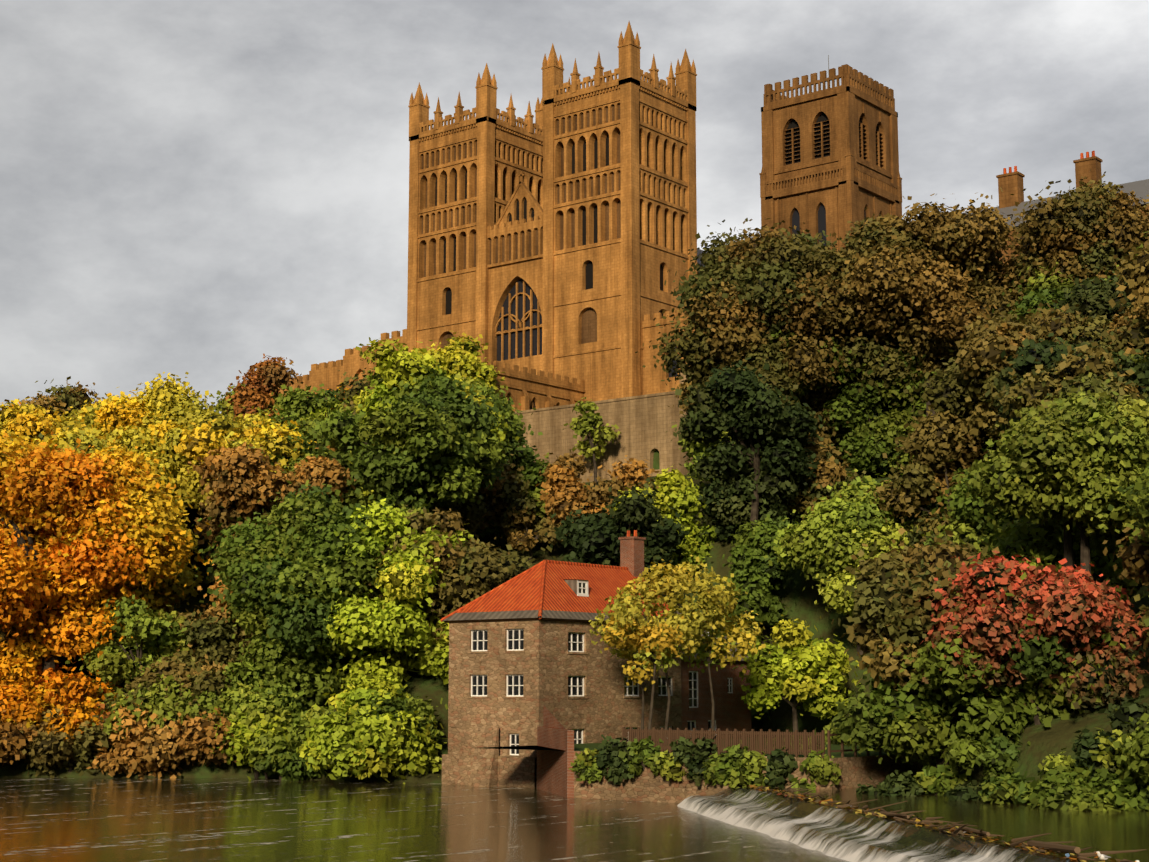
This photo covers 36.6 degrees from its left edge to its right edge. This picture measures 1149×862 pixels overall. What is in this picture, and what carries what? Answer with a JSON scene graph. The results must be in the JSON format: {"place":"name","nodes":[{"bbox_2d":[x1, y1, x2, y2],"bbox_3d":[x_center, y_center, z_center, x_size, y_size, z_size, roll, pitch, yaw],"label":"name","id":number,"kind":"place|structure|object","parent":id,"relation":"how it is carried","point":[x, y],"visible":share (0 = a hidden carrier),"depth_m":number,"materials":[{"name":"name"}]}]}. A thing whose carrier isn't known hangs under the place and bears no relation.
{"place":"outdoors","nodes":[
{"label":"outdoors","id":0,"kind":"place"},
{"bbox_2d":[0,777,848,861],"bbox_3d":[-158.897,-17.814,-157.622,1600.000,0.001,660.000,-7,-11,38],"label":"river pool","id":1,"kind":"structure","parent":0,"point":[52,819],"depth_m":70.59,"materials":[{"name":"liquid"}]},
{"bbox_2d":[0,450,1148,784],"bbox_3d":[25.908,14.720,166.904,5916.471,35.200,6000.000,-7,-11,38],"label":"ground","id":2,"kind":"structure","parent":0,"point":[798,600],"depth_m":114.00,"materials":[{"name":"green plant"}]},
{"bbox_2d":[0,708,37,765],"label":"undergrowth","id":3,"kind":"object","parent":2,"relation":"on","point":[12,741],"visible":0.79,"depth_m":106.91,"materials":[{"name":"brown plant"}]},
{"bbox_2d":[2,407,60,443],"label":"tree","id":4,"kind":"object","parent":2,"relation":"on","point":[28,432],"visible":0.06,"depth_m":152.60,"materials":[{"name":"yellow plant"}]},
{"bbox_2d":[0,629,65,692],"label":"tree","id":5,"kind":"object","parent":2,"relation":"on","point":[14,670],"visible":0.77,"depth_m":111.50,"materials":[{"name":"orange plant"}]},
{"bbox_2d":[4,376,111,417],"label":"tree","id":6,"kind":"object","parent":2,"relation":"on","point":[63,399],"visible":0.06,"depth_m":174.82,"materials":[{"name":"green plant"}]},
{"bbox_2d":[0,664,122,744],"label":"tree","id":7,"kind":"object","parent":2,"relation":"on","point":[75,697],"visible":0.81,"depth_m":108.99,"materials":[{"name":"orange plant"}]},
{"bbox_2d":[18,715,118,777],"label":"bush","id":8,"kind":"object","parent":2,"relation":"on","point":[50,750],"visible":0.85,"depth_m":108.07,"materials":[{"name":"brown plant"}]},
{"bbox_2d":[23,415,136,459],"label":"tree","id":9,"kind":"object","parent":2,"relation":"on","point":[86,436],"visible":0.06,"depth_m":129.84,"materials":[{"name":"yellow plant"}]},
{"bbox_2d":[0,426,211,677],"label":"tree","id":10,"kind":"object","parent":2,"relation":"on","point":[81,534],"visible":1,"depth_m":111.14,"materials":[{"name":"orange plant"}]},
{"bbox_2d":[65,595,197,687],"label":"tree","id":11,"kind":"object","parent":2,"relation":"on","point":[113,663],"visible":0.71,"depth_m":112.23,"materials":[{"name":"green plant"}]},
{"bbox_2d":[80,372,222,519],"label":"tree","id":12,"kind":"object","parent":2,"relation":"on","point":[158,404],"visible":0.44,"depth_m":137.49,"materials":[{"name":"yellow plant"}]},
{"bbox_2d":[104,551,209,647],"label":"tree","id":13,"kind":"object","parent":2,"relation":"on","point":[174,589],"visible":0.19,"depth_m":119.84,"materials":[{"name":"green plant"}]},
{"bbox_2d":[91,659,227,738],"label":"undergrowth","id":14,"kind":"object","parent":2,"relation":"on","point":[163,707],"visible":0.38,"depth_m":108.03,"materials":[{"name":"green plant"}]},
{"bbox_2d":[104,697,217,777],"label":"undergrowth","id":15,"kind":"object","parent":2,"relation":"on","point":[161,752],"visible":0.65,"depth_m":107.17,"materials":[{"name":"brown plant"}]},
{"bbox_2d":[130,645,233,702],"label":"bush","id":16,"kind":"object","parent":2,"relation":"on","point":[209,678],"visible":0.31,"depth_m":110.09,"materials":[{"name":"green plant"}]},
{"bbox_2d":[128,706,242,775],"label":"undergrowth","id":17,"kind":"object","parent":2,"relation":"on","point":[200,732],"visible":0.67,"depth_m":106.44,"materials":[{"name":"brown plant"}]},
{"bbox_2d":[147,602,262,667],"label":"tree","id":18,"kind":"object","parent":2,"relation":"on","point":[220,643],"visible":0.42,"depth_m":113.48,"materials":[{"name":"green plant"}]},
{"bbox_2d":[149,398,315,514],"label":"tree","id":19,"kind":"object","parent":2,"relation":"on","point":[203,436],"visible":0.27,"depth_m":135.19,"materials":[{"name":"yellow plant"}]},
{"bbox_2d":[168,676,311,741],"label":"undergrowth","id":20,"kind":"object","parent":2,"relation":"on","point":[269,711],"visible":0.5,"depth_m":107.88,"materials":[{"name":"green plant"}]},
{"bbox_2d":[208,706,302,779],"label":"undergrowth","id":21,"kind":"object","parent":2,"relation":"on","point":[243,738],"visible":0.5,"depth_m":106.44,"materials":[{"name":"green plant"}]},
{"bbox_2d":[213,653,304,723],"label":"bush","id":22,"kind":"object","parent":2,"relation":"on","point":[244,675],"visible":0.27,"depth_m":109.49,"materials":[{"name":"green plant"}]},
{"bbox_2d":[220,353,302,421],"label":"tree","id":23,"kind":"object","parent":2,"relation":"on","point":[266,376],"visible":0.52,"depth_m":190.54,"materials":[{"name":"brown plant"}]},
{"bbox_2d":[187,436,355,534],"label":"tree","id":24,"kind":"object","parent":2,"relation":"on","point":[241,475],"visible":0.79,"depth_m":122.50,"materials":[{"name":"brown plant"}]},
{"bbox_2d":[234,727,308,778],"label":"bush","id":25,"kind":"object","parent":2,"relation":"on","point":[272,745],"visible":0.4,"depth_m":105.28,"materials":[{"name":"green plant"}]},
{"bbox_2d":[244,382,347,427],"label":"tree","id":26,"kind":"object","parent":2,"relation":"on","point":[295,402],"visible":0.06,"depth_m":167.04,"materials":[{"name":"green plant"}]},
{"bbox_2d":[191,480,402,711],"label":"tree","id":27,"kind":"object","parent":2,"relation":"on","point":[287,574],"visible":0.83,"depth_m":109.54,"materials":[{"name":"green plant"}]},
{"bbox_2d":[230,408,376,514],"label":"tree","id":28,"kind":"object","parent":2,"relation":"on","point":[321,450],"visible":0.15,"depth_m":135.44,"materials":[{"name":"green plant"}]},
{"bbox_2d":[322,665,408,712],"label":"bush","id":29,"kind":"object","parent":2,"relation":"on","point":[353,694],"visible":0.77,"depth_m":107.29,"materials":[{"name":"green plant"}]},
{"bbox_2d":[296,695,447,783],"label":"undergrowth","id":30,"kind":"object","parent":2,"relation":"on","point":[339,745],"visible":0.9,"depth_m":101.81,"materials":[{"name":"green plant"}]},
{"bbox_2d":[324,688,447,770],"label":"undergrowth","id":31,"kind":"object","parent":2,"relation":"on","point":[393,703],"visible":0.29,"depth_m":103.97,"materials":[{"name":"green plant"}]},
{"bbox_2d":[301,498,473,688],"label":"tree","id":32,"kind":"object","parent":2,"relation":"on","point":[407,576],"visible":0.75,"depth_m":108.65,"materials":[{"name":"green plant"}]},
{"bbox_2d":[303,384,494,513],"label":"tree","id":33,"kind":"object","parent":2,"relation":"on","point":[415,447],"visible":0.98,"depth_m":121.03,"materials":[{"name":"green plant"}]},
{"bbox_2d":[338,337,492,463],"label":"tree","id":34,"kind":"object","parent":2,"relation":"on","point":[393,368],"visible":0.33,"depth_m":132.24,"materials":[{"name":"green plant"}]},
{"bbox_2d":[415,613,448,684],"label":"tree","id":35,"kind":"object","parent":2,"relation":"on","point":[439,662],"visible":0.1,"depth_m":109.51,"materials":[{"name":"green plant"}]},
{"bbox_2d":[353,368,515,515],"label":"tree","id":36,"kind":"object","parent":2,"relation":"on","point":[470,416],"visible":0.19,"depth_m":126.30,"materials":[{"name":"green plant"}]},
{"bbox_2d":[358,505,557,666],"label":"tree","id":37,"kind":"object","parent":2,"relation":"on","point":[482,569],"visible":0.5,"depth_m":111.41,"materials":[{"name":"green plant"}]},
{"bbox_2d":[411,331,505,393],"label":"tree","id":38,"kind":"object","parent":2,"relation":"on","point":[458,355],"visible":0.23,"depth_m":174.46,"materials":[{"name":"green plant"}]},
{"bbox_2d":[432,452,530,539],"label":"tree","id":39,"kind":"object","parent":2,"relation":"on","point":[494,505],"visible":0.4,"depth_m":134.72,"materials":[{"name":"green plant"}]},
{"bbox_2d":[440,382,542,542],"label":"tree","id":40,"kind":"object","parent":2,"relation":"on","point":[515,425],"visible":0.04,"depth_m":140.15,"materials":[{"name":"green plant"}]},
{"bbox_2d":[490,434,550,538],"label":"tree","id":41,"kind":"object","parent":2,"relation":"on","point":[532,468],"visible":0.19,"depth_m":141.02,"materials":[{"name":"green plant"}]},
{"bbox_2d":[495,495,568,559],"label":"tree","id":42,"kind":"object","parent":2,"relation":"on","point":[516,520],"visible":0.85,"depth_m":133.51,"materials":[{"name":"brown plant"}]},
{"bbox_2d":[194,372,921,518],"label":"stone wall","id":43,"kind":"structure","parent":2,"relation":"on","point":[643,423],"depth_m":164.25,"materials":[{"name":"stone"}]},
{"bbox_2d":[563,397,620,484],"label":"tree","id":44,"kind":"object","parent":2,"relation":"on","point":[582,427],"visible":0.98,"depth_m":162.77,"materials":[{"name":"green plant"}]},
{"bbox_2d":[535,452,657,525],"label":"tree","id":45,"kind":"object","parent":2,"relation":"on","point":[565,490],"visible":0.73,"depth_m":133.14,"materials":[{"name":"brown plant"}]},
{"bbox_2d":[544,477,694,582],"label":"tree","id":46,"kind":"object","parent":2,"relation":"on","point":[593,536],"visible":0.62,"depth_m":120.04,"materials":[{"name":"green plant"}]},
{"bbox_2d":[605,464,707,526],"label":"tree","id":47,"kind":"object","parent":2,"relation":"on","point":[679,496],"visible":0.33,"depth_m":127.52,"materials":[{"name":"green plant"}]},
{"bbox_2d":[440,530,935,802],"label":"mill house","id":48,"kind":"structure","parent":2,"relation":"on","point":[540,693],"depth_m":100.59,"materials":[{"name":"brick"}]},
{"bbox_2d":[594,734,633,784],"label":"ivy","id":49,"kind":"object","parent":48,"relation":"attached to","point":[607,757],"visible":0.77,"depth_m":86.35,"materials":[{"name":"green plant"}]},
{"bbox_2d":[589,578,689,735],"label":"garden tree","id":50,"kind":"object","parent":48,"relation":"on","point":[653,652],"visible":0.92,"depth_m":97.36,"materials":[{"name":"yellow plant"}]},
{"bbox_2d":[618,736,663,777],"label":"ivy","id":51,"kind":"object","parent":48,"relation":"attached to","point":[641,749],"visible":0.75,"depth_m":85.49,"materials":[{"name":"green plant"}]},
{"bbox_2d":[599,614,683,728],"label":"garden tree","id":52,"kind":"object","parent":48,"relation":"on","point":[639,676],"visible":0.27,"depth_m":98.73,"materials":[{"name":"yellow plant"}]},
{"bbox_2d":[605,555,747,729],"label":"garden tree","id":53,"kind":"object","parent":48,"relation":"on","point":[691,627],"visible":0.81,"depth_m":99.83,"materials":[{"name":"yellow plant"}]},
{"bbox_2d":[669,734,717,785],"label":"ivy","id":54,"kind":"object","parent":48,"relation":"attached to","point":[684,747],"visible":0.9,"depth_m":83.36,"materials":[{"name":"green plant"}]},
{"bbox_2d":[679,582,770,729],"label":"garden tree","id":55,"kind":"object","parent":48,"relation":"on","point":[713,655],"visible":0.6,"depth_m":102.55,"materials":[{"name":"yellow plant"}]},
{"bbox_2d":[719,744,768,789],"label":"ivy","id":56,"kind":"object","parent":48,"relation":"attached to","point":[745,763],"visible":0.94,"depth_m":81.56,"materials":[{"name":"green plant"}]},
{"bbox_2d":[760,747,797,788],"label":"ivy","id":57,"kind":"object","parent":48,"relation":"attached to","point":[780,765],"visible":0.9,"depth_m":80.50,"materials":[{"name":"green plant"}]},
{"bbox_2d":[786,749,842,789],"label":"ivy","id":58,"kind":"object","parent":48,"relation":"attached to","point":[820,769],"visible":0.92,"depth_m":79.26,"materials":[{"name":"green plant"}]},
{"bbox_2d":[657,508,719,579],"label":"tree","id":59,"kind":"object","parent":2,"relation":"on","point":[699,540],"visible":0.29,"depth_m":127.72,"materials":[{"name":"green plant"}]},
{"bbox_2d":[687,455,798,543],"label":"tree","id":60,"kind":"object","parent":2,"relation":"on","point":[726,498],"visible":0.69,"depth_m":125.60,"materials":[{"name":"green plant"}]},
{"bbox_2d":[671,357,825,526],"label":"tree","id":61,"kind":"object","parent":2,"relation":"on","point":[756,418],"visible":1,"depth_m":123.26,"materials":[{"name":"green plant"}]},
{"bbox_2d":[722,511,797,643],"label":"tree","id":62,"kind":"object","parent":2,"relation":"on","point":[756,575],"visible":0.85,"depth_m":118.97,"materials":[{"name":"green plant"}]},
{"bbox_2d":[635,218,895,446],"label":"tree","id":63,"kind":"object","parent":2,"relation":"on","point":[739,294],"visible":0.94,"depth_m":134.93,"materials":[{"name":"brown plant"}]},
{"bbox_2d":[733,614,860,731],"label":"tree","id":64,"kind":"object","parent":2,"relation":"on","point":[801,669],"visible":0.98,"depth_m":109.18,"materials":[{"name":"green plant"}]},
{"bbox_2d":[760,431,865,521],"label":"tree","id":65,"kind":"object","parent":2,"relation":"on","point":[829,472],"visible":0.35,"depth_m":127.84,"materials":[{"name":"brown plant"}]},
{"bbox_2d":[760,323,869,403],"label":"tree","id":66,"kind":"object","parent":2,"relation":"on","point":[838,376],"visible":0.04,"depth_m":136.21,"materials":[{"name":"green plant"}]},
{"bbox_2d":[763,468,924,655],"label":"tree","id":67,"kind":"object","parent":2,"relation":"on","point":[831,536],"visible":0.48,"depth_m":112.53,"materials":[{"name":"green plant"}]},
{"bbox_2d":[812,373,925,475],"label":"tree","id":68,"kind":"object","parent":2,"relation":"on","point":[867,443],"visible":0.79,"depth_m":136.43,"materials":[{"name":"green plant"}]},
{"bbox_2d":[677,786,1076,861],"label":"weir","id":69,"kind":"object","parent":2,"relation":"on","point":[847,835],"visible":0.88,"depth_m":60.90,"materials":[{"name":"white liquid"}]},
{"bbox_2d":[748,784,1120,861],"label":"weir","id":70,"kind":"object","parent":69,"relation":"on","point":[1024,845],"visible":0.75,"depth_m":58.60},
{"bbox_2d":[757,782,1145,861],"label":"weir debris logs","id":71,"kind":"object","parent":69,"relation":"on","point":[1057,847],"visible":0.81,"depth_m":54.07,"materials":[{"name":"brown wood"}]},
{"bbox_2d":[856,770,923,796],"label":"undergrowth","id":72,"kind":"object","parent":2,"relation":"on","point":[907,784],"visible":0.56,"depth_m":75.24,"materials":[{"name":"green plant"}]},
{"bbox_2d":[845,337,953,436],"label":"tree","id":73,"kind":"object","parent":2,"relation":"on","point":[894,392],"visible":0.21,"depth_m":136.95,"materials":[{"name":"green plant"}]},
{"bbox_2d":[828,521,1001,769],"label":"tree","id":74,"kind":"object","parent":2,"relation":"on","point":[889,591],"visible":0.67,"depth_m":77.88,"materials":[{"name":"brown plant"}]},
{"bbox_2d":[866,404,1001,553],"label":"tree","id":75,"kind":"object","parent":2,"relation":"on","point":[937,443],"visible":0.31,"depth_m":112.00,"materials":[{"name":"brown plant"}]},
{"bbox_2d":[824,187,1046,416],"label":"tree","id":76,"kind":"object","parent":2,"relation":"on","point":[924,273],"visible":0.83,"depth_m":132.73,"materials":[{"name":"brown plant"}]},
{"bbox_2d":[811,655,1069,773],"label":"bush","id":77,"kind":"object","parent":2,"relation":"on","point":[871,729],"visible":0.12,"depth_m":78.51,"materials":[{"name":"green plant"}]},
{"bbox_2d":[913,765,971,794],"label":"undergrowth","id":78,"kind":"object","parent":2,"relation":"on","point":[940,780],"visible":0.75,"depth_m":75.62,"materials":[{"name":"green plant"}]},
{"bbox_2d":[917,439,1031,558],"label":"tree","id":79,"kind":"object","parent":2,"relation":"on","point":[978,527],"visible":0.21,"depth_m":106.66,"materials":[{"name":"green plant"}]},
{"bbox_2d":[936,731,1021,780],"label":"bush","id":80,"kind":"object","parent":2,"relation":"on","point":[996,757],"visible":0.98,"depth_m":73.18,"materials":[{"name":"green plant"}]},
{"bbox_2d":[852,557,1142,761],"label":"tree","id":81,"kind":"object","parent":2,"relation":"on","point":[913,716],"visible":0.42,"depth_m":74.73,"materials":[{"name":"green plant"}]},
{"bbox_2d":[978,770,1037,804],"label":"undergrowth","id":82,"kind":"object","parent":2,"relation":"on","point":[994,790],"visible":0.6,"depth_m":69.81,"materials":[{"name":"green plant"}]},
{"bbox_2d":[903,300,1119,451],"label":"tree","id":83,"kind":"object","parent":2,"relation":"on","point":[969,378],"visible":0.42,"depth_m":110.16,"materials":[{"name":"brown plant"}]},
{"bbox_2d":[916,550,1148,724],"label":"tree","id":84,"kind":"object","parent":2,"relation":"on","point":[1074,601],"visible":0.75,"depth_m":73.48,"materials":[{"name":"red plant"}]},
{"bbox_2d":[992,262,1077,323],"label":"tree","id":85,"kind":"object","parent":2,"relation":"on","point":[1044,292],"visible":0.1,"depth_m":128.28,"materials":[{"name":"green plant"}]},
{"bbox_2d":[952,371,1148,577],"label":"tree","id":86,"kind":"object","parent":2,"relation":"on","point":[1077,463],"visible":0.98,"depth_m":81.68,"materials":[{"name":"green plant"}]},
{"bbox_2d":[965,511,1143,609],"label":"tree","id":87,"kind":"object","parent":2,"relation":"on","point":[1030,541],"visible":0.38,"depth_m":89.51,"materials":[{"name":"green plant"}]},
{"bbox_2d":[985,331,1148,583],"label":"tree","id":88,"kind":"object","parent":2,"relation":"on","point":[1025,363],"visible":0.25,"depth_m":89.21,"materials":[{"name":"green plant"}]},
{"bbox_2d":[1006,762,1129,805],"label":"bush","id":89,"kind":"object","parent":2,"relation":"on","point":[1050,775],"visible":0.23,"depth_m":67.84,"materials":[{"name":"green plant"}]},
{"bbox_2d":[990,336,1148,567],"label":"tree","id":90,"kind":"object","parent":2,"relation":"on","point":[1078,370],"visible":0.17,"depth_m":86.50,"materials":[{"name":"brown plant"}]},
{"bbox_2d":[996,169,1148,299],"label":"tree","id":91,"kind":"object","parent":2,"relation":"on","point":[1081,233],"visible":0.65,"depth_m":130.88,"materials":[{"name":"brown plant"}]},
{"bbox_2d":[1030,758,1148,811],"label":"bush","id":92,"kind":"object","parent":2,"relation":"on","point":[1114,797],"visible":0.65,"depth_m":66.31,"materials":[{"name":"green plant"}]},
{"bbox_2d":[1052,266,1137,336],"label":"tree","id":93,"kind":"object","parent":2,"relation":"on","point":[1096,296],"visible":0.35,"depth_m":114.84,"materials":[{"name":"green plant"}]},
{"bbox_2d":[1070,728,1124,779],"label":"bush","id":94,"kind":"object","parent":2,"relation":"on","point":[1083,745],"visible":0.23,"depth_m":68.29,"materials":[{"name":"green plant"}]},
{"bbox_2d":[1084,307,1148,359],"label":"tree","id":95,"kind":"object","parent":2,"relation":"on","point":[1126,338],"visible":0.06,"depth_m":106.04,"materials":[{"name":"brown plant"}]},
{"bbox_2d":[1091,713,1148,790],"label":"bush","id":96,"kind":"object","parent":2,"relation":"on","point":[1138,756],"visible":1,"depth_m":64.91,"materials":[{"name":"green plant"}]},
{"bbox_2d":[1094,695,1148,740],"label":"bush","id":97,"kind":"object","parent":2,"relation":"on","point":[1136,711],"visible":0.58,"depth_m":67.76,"materials":[{"name":"green plant"}]},
{"bbox_2d":[1102,527,1148,649],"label":"tree","id":98,"kind":"object","parent":2,"relation":"on","point":[1135,557],"visible":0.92,"depth_m":74.41,"materials":[{"name":"green plant"}]},
{"bbox_2d":[1108,224,1148,353],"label":"tree","id":99,"kind":"object","parent":2,"relation":"on","point":[1136,273],"visible":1,"depth_m":87.90,"materials":[{"name":"brown plant"}]},
{"bbox_2d":[0,0,1148,412],"label":"sky","id":100,"kind":"structure","parent":0,"point":[203,189],"materials":[{"name":"grey"}]},
{"bbox_2d":[278,21,901,411],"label":"cathedral","id":101,"kind":"structure","parent":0,"point":[547,250],"depth_m":198.73,"materials":[{"name":"stone"}]},
{"bbox_2d":[741,786,1148,861],"bbox_3d":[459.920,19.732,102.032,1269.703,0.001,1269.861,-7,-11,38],"label":"river pool","id":102,"kind":"structure","parent":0,"point":[1122,830],"depth_m":60.86,"materials":[{"name":"liquid"}]},
{"bbox_2d":[967,151,1148,277],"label":"college buildings","id":103,"kind":"structure","parent":0,"point":[1010,182],"depth_m":147.22,"materials":[{"name":"stone"}]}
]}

